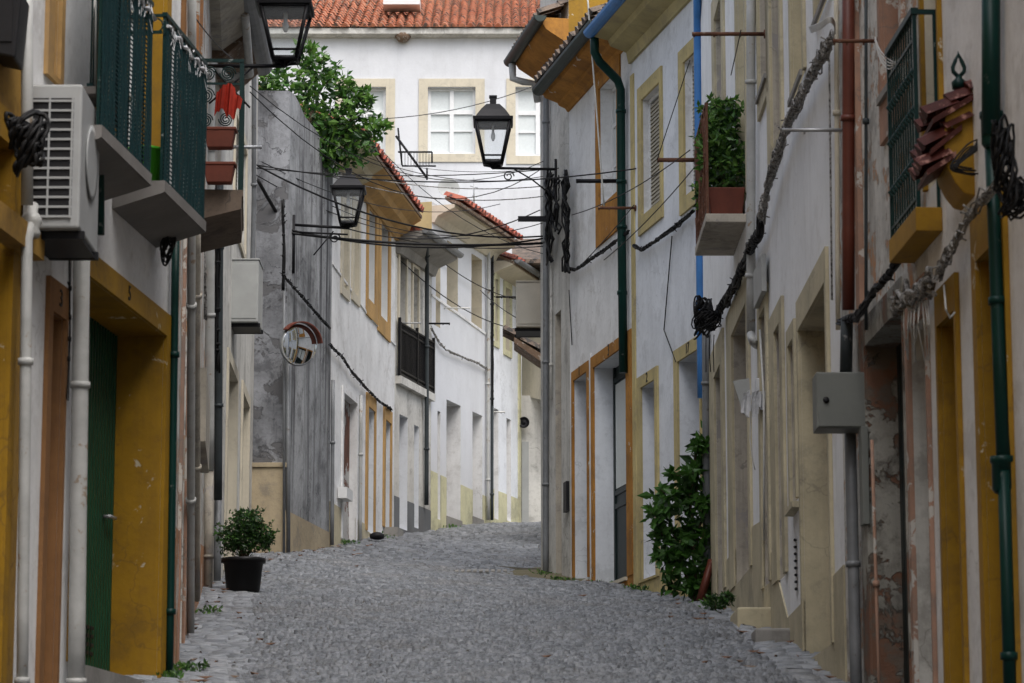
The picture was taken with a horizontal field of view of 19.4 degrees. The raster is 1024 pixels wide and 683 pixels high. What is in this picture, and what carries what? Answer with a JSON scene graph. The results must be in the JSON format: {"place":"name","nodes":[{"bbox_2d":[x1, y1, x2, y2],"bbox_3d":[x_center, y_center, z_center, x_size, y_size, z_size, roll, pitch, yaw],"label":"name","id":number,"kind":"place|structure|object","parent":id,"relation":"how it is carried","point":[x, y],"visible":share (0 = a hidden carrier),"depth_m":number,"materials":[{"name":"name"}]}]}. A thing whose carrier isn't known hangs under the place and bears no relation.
{"place":"outdoors","nodes":[
{"label":"outdoors","id":0,"kind":"place"},
{"bbox_2d":[128,145,159,180],"bbox_3d":[-2.557,-1.202,20.916,0.267,0.280,0.267,0,-10,0],"label":"bucket","id":1,"kind":"object","parent":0,"point":[155,163],"visible":0.21,"depth_m":20.84,"materials":[{"name":"green plastic"}]},
{"bbox_2d":[125,521,849,682],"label":"road","id":2,"kind":"structure","parent":0,"point":[568,617],"depth_m":27.86,"materials":[{"name":"stone"}]},
{"bbox_2d":[212,505,279,592],"bbox_3d":[-3.029,2.365,34.302,0.777,1.000,0.588,0,-10,0],"label":"potted shrub","id":3,"kind":"object","parent":2,"relation":"on","point":[243,570],"visible":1,"depth_m":34.20,"materials":[{"name":"green plant"}]},
{"bbox_2d":[156,523,724,678],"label":"weeds","id":4,"kind":"object","parent":2,"relation":"on","point":[187,666],"visible":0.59,"depth_m":29.82,"materials":[{"name":"green plant"}]},
{"bbox_2d":[177,544,836,682],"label":"fallen leaves","id":5,"kind":"object","parent":2,"relation":"on","point":[235,676],"visible":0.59,"depth_m":25.71,"materials":[{"name":"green plant"}]},
{"bbox_2d":[702,589,735,611],"bbox_3d":[2.182,2.748,31.809,0.375,0.243,0.329,-6,-12,32],"label":"weed plant","id":6,"kind":"object","parent":2,"relation":"on","point":[722,599],"visible":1,"depth_m":31.79,"materials":[{"name":"green plant"}]},
{"bbox_2d":[730,607,770,627],"bbox_3d":[2.274,2.711,28.317,0.363,0.330,0.900,0,-10,0],"label":"stone step","id":7,"kind":"object","parent":2,"relation":"on","point":[758,617],"visible":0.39,"depth_m":27.89,"materials":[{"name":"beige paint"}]},
{"bbox_2d":[751,628,789,642],"bbox_3d":[2.272,2.646,26.271,0.322,0.237,0.450,0,-10,0],"label":"stone step","id":8,"kind":"object","parent":2,"relation":"on","point":[771,634],"visible":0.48,"depth_m":26.06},
{"bbox_2d":[506,567,585,580],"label":"ground","id":9,"kind":"structure","parent":0,"point":[527,572],"depth_m":45.12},
{"bbox_2d":[0,64,44,682],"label":"house","id":10,"kind":"structure","parent":9,"relation":"on","point":[13,226],"depth_m":18.02,"materials":[{"name":"yellow paint"}]},
{"bbox_2d":[0,102,20,682],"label":"door","id":11,"kind":"structure","parent":10,"relation":"in","point":[13,273],"depth_m":17.94,"materials":[{"name":"brown wood"}]},
{"bbox_2d":[0,0,28,69],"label":"floodlight","id":12,"kind":"object","parent":10,"relation":"attached to","point":[14,14],"visible":1,"depth_m":17.82,"materials":[{"name":"black plastic"}]},
{"bbox_2d":[4,109,50,176],"bbox_3d":[-2.860,-1.181,17.682,0.262,0.404,0.224,0,-10,0],"label":"cable coil","id":13,"kind":"object","parent":10,"relation":"hanging from","point":[26,142],"visible":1,"depth_m":17.65,"materials":[{"name":"rubber"}]},
{"bbox_2d":[13,0,207,682],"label":"house","id":14,"kind":"structure","parent":9,"relation":"on","point":[95,575],"depth_m":20.63,"materials":[{"name":"white paint"}]},
{"bbox_2d":[35,275,68,682],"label":"door","id":15,"kind":"structure","parent":14,"relation":"in","point":[57,294],"depth_m":18.89,"materials":[{"name":"paint"}]},
{"bbox_2d":[43,0,65,84],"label":"window","id":16,"kind":"structure","parent":14,"relation":"in","point":[50,5],"depth_m":19.12,"materials":[{"name":"paint"}]},
{"bbox_2d":[23,85,98,260],"bbox_3d":[-2.817,-1.044,18.780,0.388,0.957,0.840,0,-10,0],"label":"air conditioner","id":17,"kind":"object","parent":14,"relation":"attached to","point":[65,185],"visible":0.69,"depth_m":18.42,"materials":[{"name":"white metal"}]},
{"bbox_2d":[66,261,71,400],"bbox_3d":[-2.849,-0.153,19.272,0.070,1.080,0.074,10,-14,-44],"label":"cable","id":18,"kind":"object","parent":14,"relation":"attached to","point":[69,336],"visible":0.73,"depth_m":19.27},
{"bbox_2d":[66,258,170,682],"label":"door","id":19,"kind":"structure","parent":14,"relation":"in","point":[102,342],"depth_m":21.58,"materials":[{"name":"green paint"}]},
{"bbox_2d":[159,236,176,265],"bbox_3d":[-2.503,-0.693,21.779,0.129,0.298,0.213,0,-10,0],"label":"cable tangle","id":20,"kind":"object","parent":14,"relation":"attached to","point":[165,242],"visible":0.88,"depth_m":21.74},
{"bbox_2d":[174,0,260,663],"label":"house","id":21,"kind":"structure","parent":9,"relation":"on","point":[220,22],"depth_m":27.67,"materials":[{"name":"grey paint"}]},
{"bbox_2d":[177,198,187,661],"bbox_3d":[-2.764,1.777,25.158,0.029,5.725,2.127,1,-10,-5],"label":"door","id":22,"kind":"structure","parent":21,"relation":"in","point":[185,241],"depth_m":24.42,"materials":[{"name":"paint"}]},
{"bbox_2d":[196,0,203,183],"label":"window","id":23,"kind":"structure","parent":21,"relation":"in","point":[199,3],"depth_m":29.26,"materials":[{"name":"yellow glass"}]},
{"bbox_2d":[205,161,236,184],"bbox_3d":[-2.693,-1.546,27.619,0.308,0.190,0.176,0,-10,0],"label":"planter","id":24,"kind":"object","parent":21,"relation":"attached to","point":[219,172],"visible":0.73,"depth_m":27.55,"materials":[{"name":"ceramic"}]},
{"bbox_2d":[205,127,237,149],"bbox_3d":[-2.693,-1.871,27.678,0.308,0.190,0.176,0,-10,0],"label":"planter","id":25,"kind":"object","parent":21,"relation":"attached to","point":[220,138],"visible":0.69,"depth_m":27.61,"materials":[{"name":"ceramic"}]},
{"bbox_2d":[214,83,241,119],"bbox_3d":[-2.617,-2.223,27.681,0.259,0.347,0.100,0,-10,0],"label":"cloth","id":26,"kind":"object","parent":21,"relation":"hanging from","point":[228,101],"visible":1,"depth_m":27.69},
{"bbox_2d":[207,0,314,107],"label":"street lamp","id":27,"kind":"object","parent":21,"relation":"attached to","point":[287,10],"visible":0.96,"depth_m":29.42,"materials":[{"name":"black metal"}]},
{"bbox_2d":[212,75,257,582],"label":"house","id":28,"kind":"structure","parent":9,"relation":"on","point":[233,413],"depth_m":40.52,"materials":[{"name":"paint"}]},
{"bbox_2d":[223,347,238,569],"bbox_3d":[-3.700,1.670,39.547,0.029,2.890,1.977,0,-10,-1],"label":"door","id":29,"kind":"structure","parent":28,"relation":"in","point":[231,364],"depth_m":38.88,"materials":[{"name":"paint"}]},
{"bbox_2d":[233,108,247,257],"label":"window","id":30,"kind":"structure","parent":28,"relation":"in","point":[243,250],"depth_m":42.22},
{"bbox_2d":[239,380,250,525],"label":"door","id":31,"kind":"structure","parent":28,"relation":"in","point":[244,392],"depth_m":41.97,"materials":[{"name":"stone"}]},
{"bbox_2d":[231,258,263,333],"bbox_3d":[-3.548,-0.593,39.979,0.436,0.905,0.712,0,-10,0],"label":"utility box","id":32,"kind":"object","parent":28,"relation":"attached to","point":[247,297],"visible":0.86,"depth_m":39.65,"materials":[{"name":"white metal"}]},
{"bbox_2d":[203,0,271,587],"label":"house","id":33,"kind":"structure","parent":9,"relation":"on","point":[250,46],"depth_m":34.58,"materials":[{"name":"grey paint"}]},
{"bbox_2d":[214,185,220,372],"bbox_3d":[-3.485,-0.733,35.351,0.113,2.165,0.557,0,-10,0],"label":"cable bundle","id":34,"kind":"object","parent":33,"relation":"attached to","point":[217,305],"visible":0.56,"depth_m":35.34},
{"bbox_2d":[251,90,332,552],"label":"house","id":35,"kind":"structure","parent":9,"relation":"on","point":[291,454],"depth_m":45.26,"materials":[{"name":"stone"}]},
{"bbox_2d":[280,199,286,290],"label":"cable bundle","id":36,"kind":"object","parent":35,"relation":"attached to","point":[283,243],"visible":1,"depth_m":44.41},
{"bbox_2d":[279,321,322,365],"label":"traffic mirror","id":37,"kind":"object","parent":35,"relation":"attached to","point":[297,344],"visible":1,"depth_m":44.15,"materials":[{"name":"clear mirror"}]},
{"bbox_2d":[292,168,366,273],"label":"street lamp","id":38,"kind":"object","parent":35,"relation":"attached to","point":[343,186],"visible":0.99,"depth_m":45.29,"materials":[{"name":"black metal"}]},
{"bbox_2d":[258,38,393,176],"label":"orange tree","id":39,"kind":"object","parent":9,"relation":"on","point":[342,135],"visible":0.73,"depth_m":47.54,"materials":[{"name":"green plant"}]},
{"bbox_2d":[259,85,423,545],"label":"house","id":40,"kind":"structure","parent":9,"relation":"on","point":[361,496],"depth_m":50.59,"materials":[{"name":"paint"}]},
{"bbox_2d":[340,196,350,301],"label":"window","id":41,"kind":"structure","parent":40,"relation":"in","point":[345,292],"depth_m":48.96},
{"bbox_2d":[340,385,358,540],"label":"door","id":42,"kind":"structure","parent":40,"relation":"in","point":[345,407],"depth_m":49.38,"materials":[{"name":"paint"}]},
{"bbox_2d":[351,196,360,306],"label":"window","id":43,"kind":"structure","parent":40,"relation":"in","point":[356,298],"depth_m":49.94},
{"bbox_2d":[365,392,376,531],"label":"door","id":44,"kind":"structure","parent":40,"relation":"in","point":[371,403],"depth_m":50.83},
{"bbox_2d":[366,204,378,324],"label":"window","id":45,"kind":"structure","parent":40,"relation":"in","point":[371,308],"depth_m":51.60,"materials":[{"name":"orange glass"}]},
{"bbox_2d":[377,219,391,342],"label":"window","id":46,"kind":"structure","parent":40,"relation":"in","point":[384,327],"depth_m":52.70,"materials":[{"name":"orange"}]},
{"bbox_2d":[382,406,403,536],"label":"door","id":47,"kind":"structure","parent":40,"relation":"in","point":[387,414],"depth_m":52.39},
{"bbox_2d":[258,0,539,196],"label":"house","id":48,"kind":"structure","parent":9,"relation":"on","point":[450,55],"depth_m":72.27,"materials":[{"name":"white paint"}]},
{"bbox_2d":[336,79,394,161],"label":"window","id":49,"kind":"structure","parent":48,"relation":"in","point":[385,103],"depth_m":72.19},
{"bbox_2d":[418,79,484,161],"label":"window","id":50,"kind":"structure","parent":48,"relation":"in","point":[451,136],"depth_m":72.19,"materials":[{"name":"glass"}]},
{"bbox_2d":[506,79,539,163],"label":"window","id":51,"kind":"structure","parent":48,"relation":"in","point":[523,147],"depth_m":72.15,"materials":[{"name":"glass"}]},
{"bbox_2d":[394,227,463,532],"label":"house","id":52,"kind":"structure","parent":9,"relation":"on","point":[415,371],"depth_m":54.79,"materials":[{"name":"white paint"}]},
{"bbox_2d":[397,254,407,367],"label":"window","id":53,"kind":"structure","parent":52,"relation":"in","point":[399,256],"depth_m":54.25,"materials":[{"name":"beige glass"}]},
{"bbox_2d":[411,263,419,332],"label":"window","id":54,"kind":"structure","parent":52,"relation":"in","point":[413,266],"depth_m":55.08,"materials":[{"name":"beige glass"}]},
{"bbox_2d":[394,164,539,395],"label":"terrace wall","id":55,"kind":"structure","parent":9,"relation":"on","point":[505,211],"depth_m":68.91,"materials":[{"name":"white paint"}]},
{"bbox_2d":[415,191,522,530],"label":"house","id":56,"kind":"structure","parent":9,"relation":"on","point":[462,454],"depth_m":57.76,"materials":[{"name":"white paint"}]},
{"bbox_2d":[494,252,540,522],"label":"house","id":57,"kind":"structure","parent":9,"relation":"on","point":[510,269],"depth_m":60.38,"materials":[{"name":"white paint"}]},
{"bbox_2d":[503,280,511,358],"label":"window","id":58,"kind":"structure","parent":57,"relation":"in","point":[507,285],"depth_m":60.57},
{"bbox_2d":[503,325,540,368],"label":"roof","id":59,"kind":"structure","parent":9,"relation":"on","point":[528,349],"depth_m":52.42,"materials":[{"name":"grey paint"}]},
{"bbox_2d":[512,239,540,521],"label":"house","id":60,"kind":"structure","parent":9,"relation":"on","point":[531,452],"depth_m":61.16,"materials":[{"name":"grey paint"}]},
{"bbox_2d":[522,442,528,521],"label":"door","id":61,"kind":"structure","parent":60,"relation":"in","point":[525,445],"depth_m":61.01,"materials":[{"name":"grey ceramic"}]},
{"bbox_2d":[503,0,606,576],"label":"house","id":62,"kind":"structure","parent":9,"relation":"on","point":[549,27],"depth_m":46.04,"materials":[{"name":"beige paint"}]},
{"bbox_2d":[258,166,542,237],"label":"overhead cable","id":63,"kind":"object","parent":62,"relation":"attached to","point":[296,185],"visible":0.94,"depth_m":45.41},
{"bbox_2d":[292,232,542,245],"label":"overhead cable","id":64,"kind":"object","parent":62,"relation":"attached to","point":[410,243],"visible":0.92,"depth_m":46.06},
{"bbox_2d":[292,229,542,247],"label":"overhead cable","id":65,"kind":"object","parent":62,"relation":"attached to","point":[424,246],"visible":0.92,"depth_m":46.09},
{"bbox_2d":[473,95,556,193],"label":"street lamp","id":66,"kind":"object","parent":62,"relation":"attached to","point":[492,115],"visible":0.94,"depth_m":46.32,"materials":[{"name":"black metal"}]},
{"bbox_2d":[515,281,540,337],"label":"air conditioner","id":67,"kind":"object","parent":62,"relation":"attached to","point":[528,309],"visible":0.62,"depth_m":48.07,"materials":[{"name":"white metal"}]},
{"bbox_2d":[544,169,570,273],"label":"cable tangle","id":68,"kind":"object","parent":62,"relation":"attached to","point":[550,215],"visible":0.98,"depth_m":45.46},
{"bbox_2d":[532,3,632,585],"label":"house","id":69,"kind":"structure","parent":9,"relation":"on","point":[601,492],"depth_m":43.16,"materials":[{"name":"white paint"}]},
{"bbox_2d":[571,360,589,577],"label":"door","id":70,"kind":"structure","parent":69,"relation":"in","point":[581,370],"depth_m":44.05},
{"bbox_2d":[595,54,620,247],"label":"window","id":71,"kind":"structure","parent":69,"relation":"in","point":[605,219],"depth_m":43.25,"materials":[{"name":"paint"}]},
{"bbox_2d":[590,328,632,583],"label":"door frame","id":72,"kind":"structure","parent":69,"relation":"in","point":[622,383],"depth_m":42.61,"materials":[{"name":"paint"}]},
{"bbox_2d":[583,0,702,596],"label":"house","id":73,"kind":"structure","parent":9,"relation":"on","point":[657,42],"depth_m":39.74,"materials":[{"name":"white paint"}]},
{"bbox_2d":[256,164,635,182],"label":"overhead cable","id":74,"kind":"object","parent":73,"relation":"attached to","point":[450,181],"visible":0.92,"depth_m":42.54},
{"bbox_2d":[636,366,659,583],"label":"door","id":75,"kind":"structure","parent":73,"relation":"in","point":[652,375],"depth_m":40.13,"materials":[{"name":"yellow paint"}]},
{"bbox_2d":[637,66,663,236],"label":"window","id":76,"kind":"structure","parent":73,"relation":"in","point":[656,183],"depth_m":40.65,"materials":[{"name":"yellow paint"}]},
{"bbox_2d":[632,209,694,251],"bbox_3d":[1.980,-1.458,39.416,0.095,0.285,3.082,2,-10,-11],"label":"cable bundle","id":77,"kind":"object","parent":73,"relation":"attached to","point":[676,225],"visible":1,"depth_m":39.15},
{"bbox_2d":[678,37,694,215],"bbox_3d":[2.334,-2.770,38.554,0.160,2.181,0.904,2,-10,-12],"label":"window","id":78,"kind":"structure","parent":73,"relation":"in","point":[686,203],"depth_m":38.77,"materials":[{"name":"yellow paint"}]},
{"bbox_2d":[673,336,702,591],"bbox_3d":[2.228,1.560,37.946,0.035,3.135,1.276,2,-10,-12],"label":"door","id":79,"kind":"structure","parent":73,"relation":"in","point":[689,347],"depth_m":38.49,"materials":[{"name":"yellow paint"}]},
{"bbox_2d":[694,0,847,681],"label":"house","id":80,"kind":"structure","parent":9,"relation":"on","point":[776,538],"depth_m":27.33,"materials":[{"name":"white paint"}]},
{"bbox_2d":[637,420,710,600],"bbox_3d":[1.999,2.057,35.772,1.012,2.277,0.714,0,-10,0],"label":"climbing shrub","id":81,"kind":"object","parent":80,"relation":"attached to","point":[685,496],"visible":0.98,"depth_m":35.68,"materials":[{"name":"green plant"}]},
{"bbox_2d":[691,295,721,371],"bbox_3d":[2.155,-0.088,34.447,0.341,0.893,2.617,0,-10,0],"label":"cable tangle","id":82,"kind":"object","parent":80,"relation":"attached to","point":[705,315],"visible":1,"depth_m":33.29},
{"bbox_2d":[689,91,745,213],"bbox_3d":[2.184,-1.933,31.781,0.693,1.537,1.556,0,-10,0],"label":"potted shrub","id":83,"kind":"object","parent":80,"relation":"on","point":[726,154],"visible":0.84,"depth_m":31.28,"materials":[{"name":"green plant"}]},
{"bbox_2d":[709,328,726,600],"bbox_3d":[2.376,1.476,34.686,0.029,2.930,2.155,0,-10,0],"label":"door","id":84,"kind":"structure","parent":80,"relation":"in","point":[719,359],"depth_m":34.82,"materials":[{"name":"beige paint"}]},
{"bbox_2d":[711,0,725,104],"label":"window","id":85,"kind":"structure","parent":80,"relation":"in","point":[715,4],"depth_m":34.71,"materials":[{"name":"beige paint"}]},
{"bbox_2d":[710,216,765,327],"bbox_3d":[2.317,-0.629,31.330,0.162,0.407,6.542,0,-10,0],"label":"cable bundle","id":86,"kind":"object","parent":80,"relation":"attached to","point":[754,241],"visible":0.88,"depth_m":30.30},
{"bbox_2d":[726,272,752,591],"bbox_3d":[2.391,0.985,31.613,0.029,3.046,2.869,0,-10,0],"label":"door","id":87,"kind":"structure","parent":80,"relation":"in","point":[738,305],"depth_m":32.28,"materials":[{"name":"beige stone"}]},
{"bbox_2d":[734,0,745,181],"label":"window","id":88,"kind":"structure","parent":80,"relation":"in","point":[735,1],"depth_m":31.78,"materials":[{"name":"beige paint"}]},
{"bbox_2d":[733,378,765,469],"bbox_3d":[2.333,0.799,28.940,0.395,0.898,0.250,0,-10,0],"label":"hanging cloth","id":89,"kind":"object","parent":80,"relation":"hanging from","point":[742,388],"visible":0.73,"depth_m":28.87,"materials":[{"name":"white fabric"}]},
{"bbox_2d":[755,0,767,121],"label":"window","id":90,"kind":"structure","parent":80,"relation":"in","point":[760,100],"depth_m":29.17,"materials":[{"name":"beige paint"}]},
{"bbox_2d":[756,282,771,589],"bbox_3d":[2.405,0.912,28.585,0.029,2.821,0.987,0,-10,0],"label":"door","id":91,"kind":"structure","parent":80,"relation":"in","point":[764,307],"depth_m":28.63,"materials":[{"name":"beige stone"}]},
{"bbox_2d":[765,0,783,167],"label":"window","id":92,"kind":"structure","parent":80,"relation":"in","point":[768,22],"depth_m":27.88,"materials":[{"name":"beige paint"}]},
{"bbox_2d":[768,295,787,584],"bbox_3d":[2.411,0.916,27.201,0.029,2.470,1.275,0,-10,0],"label":"door","id":93,"kind":"structure","parent":80,"relation":"in","point":[776,321],"depth_m":27.24,"materials":[{"name":"beige stone"}]},
{"bbox_2d":[786,318,798,504],"bbox_3d":[2.418,0.618,25.861,0.029,1.538,0.688,0,-10,0],"label":"window","id":94,"kind":"structure","parent":80,"relation":"in","point":[791,331],"depth_m":25.97,"materials":[{"name":"beige paint"}]},
{"bbox_2d":[756,29,835,224],"bbox_3d":[2.343,-1.808,25.061,0.155,0.381,6.113,0,-10,0],"label":"cable bundle","id":95,"kind":"object","parent":80,"relation":"attached to","point":[821,58],"visible":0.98,"depth_m":24.93,"materials":[{"name":"plastic"}]},
{"bbox_2d":[787,0,806,106],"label":"window","id":96,"kind":"structure","parent":80,"relation":"in","point":[793,86],"depth_m":25.58,"materials":[{"name":"beige paint"}]},
{"bbox_2d":[795,246,834,650],"bbox_3d":[2.426,0.971,24.052,0.029,3.053,2.316,0,-10,0],"label":"door","id":97,"kind":"structure","parent":80,"relation":"in","point":[818,280],"depth_m":24.01,"materials":[{"name":"paint"}]},
{"bbox_2d":[839,0,938,682],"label":"house","id":98,"kind":"structure","parent":9,"relation":"on","point":[890,575],"depth_m":20.96,"materials":[{"name":"grey paint"}]},
{"bbox_2d":[812,372,864,433],"bbox_3d":[2.330,0.435,21.285,0.365,0.400,0.307,0,-10,0],"label":"electric cabinet","id":99,"kind":"object","parent":98,"relation":"attached to","point":[838,402],"visible":0.98,"depth_m":21.15,"materials":[{"name":"metal"}]},
{"bbox_2d":[835,263,900,325],"bbox_3d":[2.431,-0.305,20.587,0.115,0.158,2.509,0,-10,-3],"label":"cable bundle","id":100,"kind":"object","parent":98,"relation":"attached to","point":[859,313],"visible":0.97,"depth_m":20.38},
{"bbox_2d":[857,276,911,682],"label":"door","id":101,"kind":"structure","parent":98,"relation":"in","point":[879,316],"depth_m":20.90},
{"bbox_2d":[876,0,906,145],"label":"window","id":102,"kind":"structure","parent":98,"relation":"in","point":[881,101],"depth_m":20.43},
{"bbox_2d":[904,272,937,682],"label":"door","id":103,"kind":"structure","parent":98,"relation":"in","point":[908,363],"depth_m":19.04,"materials":[{"name":"wood"}]},
{"bbox_2d":[884,0,1023,682],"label":"house","id":104,"kind":"structure","parent":9,"relation":"on","point":[977,363],"depth_m":17.29,"materials":[{"name":"white paint"}]},
{"bbox_2d":[889,266,938,316],"bbox_3d":[2.502,-0.312,18.609,0.128,0.318,1.292,0,-10,-3],"label":"cable bundle","id":105,"kind":"object","parent":104,"relation":"attached to","point":[923,288],"visible":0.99,"depth_m":18.55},
{"bbox_2d":[903,284,955,361],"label":"loose cables","id":106,"kind":"object","parent":105,"relation":"hanging from","point":[917,331],"visible":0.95,"depth_m":18.50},
{"bbox_2d":[918,0,943,191],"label":"window","id":107,"kind":"structure","parent":104,"relation":"in","point":[938,3],"depth_m":18.81,"materials":[{"name":"beige stone"}]},
{"bbox_2d":[908,51,974,210],"bbox_3d":[2.583,-1.245,17.602,0.513,0.892,0.491,0,-10,0],"label":"tiled canopy","id":108,"kind":"object","parent":104,"relation":"attached to","point":[945,123],"visible":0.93,"depth_m":17.41,"materials":[{"name":"brown paint"}]},
{"bbox_2d":[934,272,969,682],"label":"door","id":109,"kind":"structure","parent":104,"relation":"in","point":[941,317],"depth_m":17.89,"materials":[{"name":"yellow paint"}]},
{"bbox_2d":[950,139,977,175],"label":"cords","id":110,"kind":"object","parent":104,"relation":"attached to","point":[970,151],"visible":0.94,"depth_m":17.23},
{"bbox_2d":[933,180,1001,281],"bbox_3d":[2.566,-0.646,16.895,0.122,0.253,1.938,0,-10,-2],"label":"cable bundle","id":111,"kind":"object","parent":104,"relation":"attached to","point":[986,196],"visible":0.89,"depth_m":17.05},
{"bbox_2d":[970,191,1021,682],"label":"door","id":112,"kind":"structure","parent":104,"relation":"in","point":[978,226],"depth_m":16.87,"materials":[{"name":"yellow paint"}]},
{"bbox_2d":[990,114,1023,221],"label":"cable tangle","id":113,"kind":"object","parent":104,"relation":"attached to","point":[1011,197],"visible":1,"depth_m":15.56,"materials":[{"name":"rubber"}]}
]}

